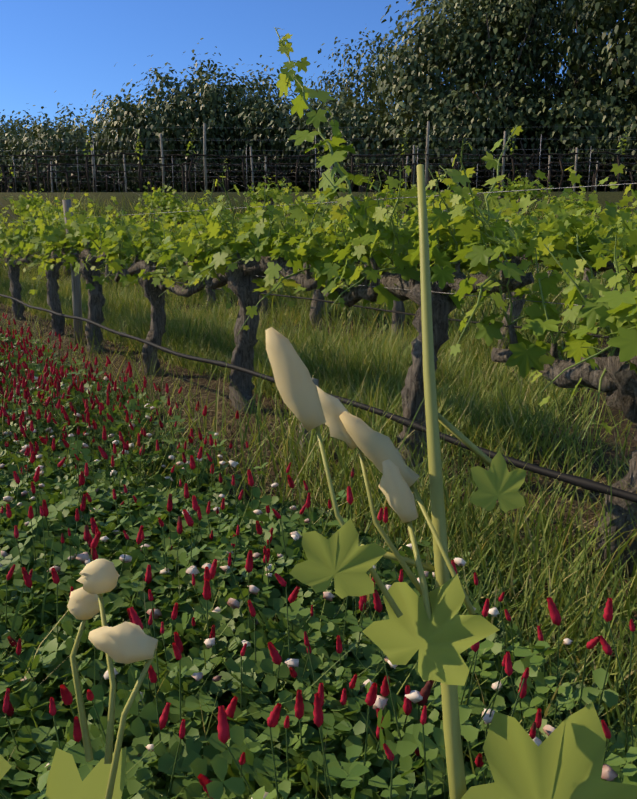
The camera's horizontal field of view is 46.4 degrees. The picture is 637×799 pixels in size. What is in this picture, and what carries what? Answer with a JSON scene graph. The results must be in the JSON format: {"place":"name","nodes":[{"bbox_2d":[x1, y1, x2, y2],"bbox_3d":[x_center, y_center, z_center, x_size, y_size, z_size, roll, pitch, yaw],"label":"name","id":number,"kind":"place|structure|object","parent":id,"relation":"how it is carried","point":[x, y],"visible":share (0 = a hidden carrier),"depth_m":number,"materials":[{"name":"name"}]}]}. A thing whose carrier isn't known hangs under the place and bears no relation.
{"place":"outdoors","nodes":[
{"label":"outdoors","id":0,"kind":"place"},
{"bbox_2d":[299,378,318,455],"bbox_3d":[-0.040,0.101,3.141,0.087,0.380,0.078,0,13,1],"label":"drip stake","id":1,"kind":"object","parent":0,"point":[315,382],"visible":0.14,"depth_m":3.12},
{"bbox_2d":[0,0,628,134],"label":"sky","id":2,"kind":"structure","parent":0,"point":[72,49],"materials":[{"name":"blue"}]},
{"bbox_2d":[0,188,636,798],"bbox_3d":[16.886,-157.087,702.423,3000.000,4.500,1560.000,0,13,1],"label":"ground","id":3,"kind":"structure","parent":0,"point":[240,198],"depth_m":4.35,"materials":[{"name":"green plant"}]},
{"bbox_2d":[0,128,24,191],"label":"shrub","id":4,"kind":"object","parent":3,"relation":"on","point":[2,147],"visible":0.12,"depth_m":60.14,"materials":[{"name":"green plant"}]},
{"bbox_2d":[0,119,25,139],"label":"shrub","id":5,"kind":"object","parent":3,"relation":"on","point":[18,129],"visible":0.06,"depth_m":68.01,"materials":[{"name":"green plant"}]},
{"bbox_2d":[0,119,31,191],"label":"tree","id":6,"kind":"object","parent":3,"relation":"on","point":[12,130],"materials":[{"name":"green plant"}]},
{"bbox_2d":[0,120,45,191],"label":"shrub","id":7,"kind":"object","parent":3,"relation":"on","point":[3,159],"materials":[{"name":"green plant"}]},
{"bbox_2d":[0,109,45,137],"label":"tree","id":8,"kind":"object","parent":3,"relation":"on","point":[20,123],"visible":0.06,"depth_m":70.51,"materials":[{"name":"green plant"}]},
{"bbox_2d":[0,111,49,190],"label":"shrub","id":9,"kind":"object","parent":3,"relation":"on","point":[19,112],"visible":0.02,"depth_m":64.06,"materials":[{"name":"green plant"}]},
{"bbox_2d":[0,113,95,191],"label":"tree","id":10,"kind":"object","parent":3,"relation":"on","point":[31,178],"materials":[{"name":"green plant"}]},
{"bbox_2d":[30,91,109,138],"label":"tree","id":11,"kind":"object","parent":3,"relation":"on","point":[68,110],"depth_m":65.70,"materials":[{"name":"green plant"}]},
{"bbox_2d":[0,103,145,191],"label":"shrub","id":12,"kind":"object","parent":3,"relation":"on","point":[60,137],"depth_m":52.93,"materials":[{"name":"green plant"}]},
{"bbox_2d":[9,105,149,191],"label":"shrub","id":13,"kind":"object","parent":3,"relation":"on","point":[85,131],"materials":[{"name":"green plant"}]},
{"bbox_2d":[85,95,156,191],"bbox_3d":[-14.999,-19.179,58.283,8.840,8.767,8.357,0,13,1],"label":"tree","id":14,"kind":"object","parent":3,"relation":"on","point":[96,112],"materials":[{"name":"green plant"}]},
{"bbox_2d":[113,105,226,191],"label":"shrub","id":15,"kind":"object","parent":3,"relation":"on","point":[137,172],"depth_m":50.90,"materials":[{"name":"green plant"}]},
{"bbox_2d":[83,55,276,191],"bbox_3d":[-9.400,-18.308,52.626,14.943,10.261,14.747,0,13,1],"label":"tree","id":16,"kind":"object","parent":3,"relation":"on","point":[133,113],"depth_m":48.97,"materials":[{"name":"green plant"}]},
{"bbox_2d":[120,98,245,191],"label":"shrub","id":17,"kind":"object","parent":3,"relation":"on","point":[171,173],"depth_m":50.10,"materials":[{"name":"green plant"}]},
{"bbox_2d":[137,132,252,190],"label":"shrub","id":18,"kind":"object","parent":3,"relation":"on","point":[178,167],"depth_m":53.29,"materials":[{"name":"green plant"}]},
{"bbox_2d":[138,38,296,191],"bbox_3d":[-6.007,-18.043,49.711,10.431,10.605,10.693,8,15,33],"label":"tree","id":19,"kind":"object","parent":3,"relation":"on","point":[207,91],"depth_m":47.66,"materials":[{"name":"green plant"}]},
{"bbox_2d":[168,79,281,191],"bbox_3d":[-6.042,-17.000,50.188,9.674,8.341,10.001,0,13,1],"label":"shrub","id":20,"kind":"object","parent":3,"relation":"on","point":[238,161],"depth_m":47.53,"materials":[{"name":"green plant"}]},
{"bbox_2d":[222,55,295,148],"bbox_3d":[-5.104,-21.816,61.800,11.261,12.178,11.504,0,13,1],"label":"tree","id":21,"kind":"object","parent":3,"relation":"on","point":[265,86],"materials":[{"name":"green plant"}]},
{"bbox_2d":[207,92,374,191],"bbox_3d":[-1.987,-15.989,48.138,11.371,7.569,11.896,0,13,1],"label":"shrub","id":22,"kind":"object","parent":3,"relation":"on","point":[282,115],"depth_m":45.73,"materials":[{"name":"green plant"}]},
{"bbox_2d":[16,111,606,191],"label":"thicket trees","id":23,"kind":"object","parent":3,"relation":"on","point":[600,173],"depth_m":68.16,"materials":[{"name":"green plant"}]},
{"bbox_2d":[257,95,374,178],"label":"shrub","id":24,"kind":"object","parent":3,"relation":"on","point":[280,132],"visible":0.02,"depth_m":55.58,"materials":[{"name":"green plant"}]},
{"bbox_2d":[0,193,636,577],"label":"grapevine trunks","id":25,"kind":"object","parent":3,"relation":"on","point":[619,384],"visible":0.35,"depth_m":3.25,"materials":[{"name":"brown wood"}]},
{"bbox_2d":[0,164,636,798],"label":"leaves","id":26,"kind":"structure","parent":3,"relation":"on","point":[564,759],"depth_m":0.39,"materials":[{"name":"green plant"}]},
{"bbox_2d":[67,327,419,663],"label":"buds","id":27,"kind":"object","parent":26,"relation":"attached to","point":[308,402],"visible":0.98,"depth_m":0.40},
{"bbox_2d":[0,333,636,798],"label":"clover carpet","id":28,"kind":"object","parent":3,"relation":"on","point":[344,727],"visible":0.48,"depth_m":1.21,"materials":[{"name":"green plant"}]},
{"bbox_2d":[0,346,618,798],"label":"white clover flowers","id":29,"kind":"object","parent":28,"relation":"on","point":[608,772],"visible":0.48,"depth_m":1.41,"materials":[{"name":"white plant"}]},
{"bbox_2d":[0,318,634,798],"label":"clover stems","id":30,"kind":"object","parent":28,"relation":"on","point":[188,476],"visible":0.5,"depth_m":1.41,"materials":[{"name":"green"}]},
{"bbox_2d":[0,313,634,798],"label":"crimson clover flowers","id":31,"kind":"object","parent":28,"relation":"on","point":[276,659],"visible":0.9,"depth_m":1.35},
{"bbox_2d":[0,326,636,798],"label":"clover leaves","id":32,"kind":"object","parent":28,"relation":"on","point":[414,736],"visible":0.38,"depth_m":1.18,"materials":[{"name":"green plant"}]},
{"bbox_2d":[0,127,636,280],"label":"vine leaves","id":33,"kind":"object","parent":3,"relation":"on","point":[608,224],"visible":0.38,"depth_m":6.88,"materials":[{"name":"green plant"}]},
{"bbox_2d":[0,28,636,439],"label":"vine shoots","id":34,"kind":"object","parent":3,"relation":"on","point":[510,316],"visible":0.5,"depth_m":2.88,"materials":[{"name":"green plant"}]},
{"bbox_2d":[0,27,636,434],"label":"vine leaves","id":35,"kind":"object","parent":34,"relation":"attached to","point":[618,317],"visible":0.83,"depth_m":2.89,"materials":[{"name":"green plant"}]},
{"bbox_2d":[0,203,636,502],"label":"drip line","id":36,"kind":"object","parent":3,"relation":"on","point":[585,483],"visible":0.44,"depth_m":2.71,"materials":[{"name":"black plastic"}]},
{"bbox_2d":[0,145,636,191],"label":"fence","id":37,"kind":"object","parent":3,"relation":"on","point":[142,171],"visible":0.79,"depth_m":24.49,"materials":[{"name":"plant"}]},
{"bbox_2d":[261,70,386,191],"bbox_3d":[0.467,-16.763,48.500,8.991,8.638,8.903,0,13,1],"label":"tree","id":38,"kind":"object","parent":3,"relation":"on","point":[315,106],"depth_m":47.48,"materials":[{"name":"green plant"}]},
{"bbox_2d":[12,115,636,191],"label":"thicket under trees","id":39,"kind":"object","parent":3,"relation":"on","point":[588,189],"visible":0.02,"depth_m":44.65,"materials":[{"name":"green plant"}]},
{"bbox_2d":[50,121,630,344],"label":"trellis posts","id":40,"kind":"object","parent":3,"relation":"on","point":[76,292],"visible":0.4,"depth_m":21.07,"materials":[{"name":"wood"}]},
{"bbox_2d":[0,126,636,305],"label":"trellis wires","id":41,"kind":"object","parent":40,"relation":"attached to","point":[315,170],"visible":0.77,"depth_m":23.93,"materials":[{"name":"grey metal"}]},
{"bbox_2d":[270,76,421,191],"bbox_3d":[3.285,-18.357,53.029,12.723,8.538,13.489,7,14,30],"label":"shrub","id":42,"kind":"object","parent":3,"relation":"on","point":[373,103],"visible":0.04,"depth_m":50.64,"materials":[{"name":"green plant"}]},
{"bbox_2d":[276,74,433,191],"bbox_3d":[2.345,-15.505,44.606,9.718,8.127,9.974,0,13,1],"label":"shrub","id":43,"kind":"object","parent":3,"relation":"on","point":[355,119],"depth_m":42.94,"materials":[{"name":"green plant"}]},
{"bbox_2d":[305,24,419,115],"bbox_3d":[3.403,-21.187,56.870,10.430,13.282,11.183,0,13,1],"label":"tree","id":44,"kind":"object","parent":3,"relation":"on","point":[349,83],"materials":[{"name":"green plant"}]},
{"bbox_2d":[309,33,422,118],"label":"tree","id":45,"kind":"object","parent":3,"relation":"on","point":[357,55],"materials":[{"name":"green plant"}]},
{"bbox_2d":[328,88,535,191],"bbox_3d":[6.502,-14.716,43.316,12.158,7.137,12.986,0,13,1],"label":"shrub","id":46,"kind":"object","parent":3,"relation":"on","point":[391,158],"depth_m":40.99,"materials":[{"name":"green plant"}]},
{"bbox_2d":[368,0,513,103],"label":"tree","id":47,"kind":"object","parent":3,"relation":"on","point":[422,39],"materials":[{"name":"green plant"}]},
{"bbox_2d":[342,0,580,189],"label":"tree","id":48,"kind":"object","parent":3,"relation":"on","point":[419,67],"depth_m":41.13,"materials":[{"name":"green plant"}]},
{"bbox_2d":[373,68,550,191],"bbox_3d":[7.931,-14.301,40.964,10.079,7.478,9.556,0,13,1],"label":"shrub","id":49,"kind":"object","parent":3,"relation":"on","point":[442,125],"depth_m":39.04,"materials":[{"name":"green plant"}]},
{"bbox_2d":[384,0,545,125],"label":"tree","id":50,"kind":"object","parent":3,"relation":"on","point":[412,4],"depth_m":50.82,"materials":[{"name":"green plant"}]},
{"bbox_2d":[379,79,566,189],"bbox_3d":[10.135,-17.263,50.132,13.208,8.849,13.248,0,13,1],"label":"shrub","id":51,"kind":"object","parent":3,"relation":"on","point":[473,103],"visible":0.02,"depth_m":46.60,"materials":[{"name":"green plant"}]},
{"bbox_2d":[431,0,580,191],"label":"tree","id":52,"kind":"object","parent":3,"relation":"on","point":[522,7],"depth_m":40.30,"materials":[{"name":"green plant"}]},
{"bbox_2d":[437,0,601,118],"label":"tree","id":53,"kind":"object","parent":3,"relation":"on","point":[564,74],"depth_m":48.90,"materials":[{"name":"green plant"}]},
{"bbox_2d":[411,75,632,191],"bbox_3d":[11.009,-13.927,40.798,12.178,6.895,11.144,0,13,1],"label":"shrub","id":54,"kind":"object","parent":3,"relation":"on","point":[573,133],"depth_m":38.57,"materials":[{"name":"green plant"}]},
{"bbox_2d":[497,0,636,183],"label":"tree","id":55,"kind":"object","parent":3,"relation":"on","point":[592,38],"depth_m":45.41,"materials":[{"name":"green plant"}]},
{"bbox_2d":[510,0,632,177],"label":"tree","id":56,"kind":"object","parent":3,"relation":"on","point":[566,43],"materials":[{"name":"green plant"}]},
{"bbox_2d":[510,72,636,191],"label":"shrub","id":57,"kind":"object","parent":3,"relation":"on","point":[605,132],"depth_m":37.73,"materials":[{"name":"green plant"}]},
{"bbox_2d":[529,0,636,160],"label":"tree","id":58,"kind":"object","parent":3,"relation":"on","point":[609,13],"depth_m":38.50,"materials":[{"name":"green plant"}]},
{"bbox_2d":[536,76,636,188],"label":"shrub","id":59,"kind":"object","parent":3,"relation":"on","point":[622,117],"depth_m":42.46,"materials":[{"name":"green plant"}]},
{"bbox_2d":[537,0,636,104],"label":"tree","id":60,"kind":"object","parent":3,"relation":"on","point":[595,52],"depth_m":46.57,"materials":[{"name":"green plant"}]},
{"bbox_2d":[560,0,636,104],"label":"tree","id":61,"kind":"object","parent":3,"relation":"on","point":[573,75],"depth_m":47.66,"materials":[{"name":"green plant"}]},
{"bbox_2d":[591,108,636,191],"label":"shrub","id":62,"kind":"object","parent":3,"relation":"on","point":[633,152],"visible":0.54,"depth_m":36.35,"materials":[{"name":"green plant"}]}
]}

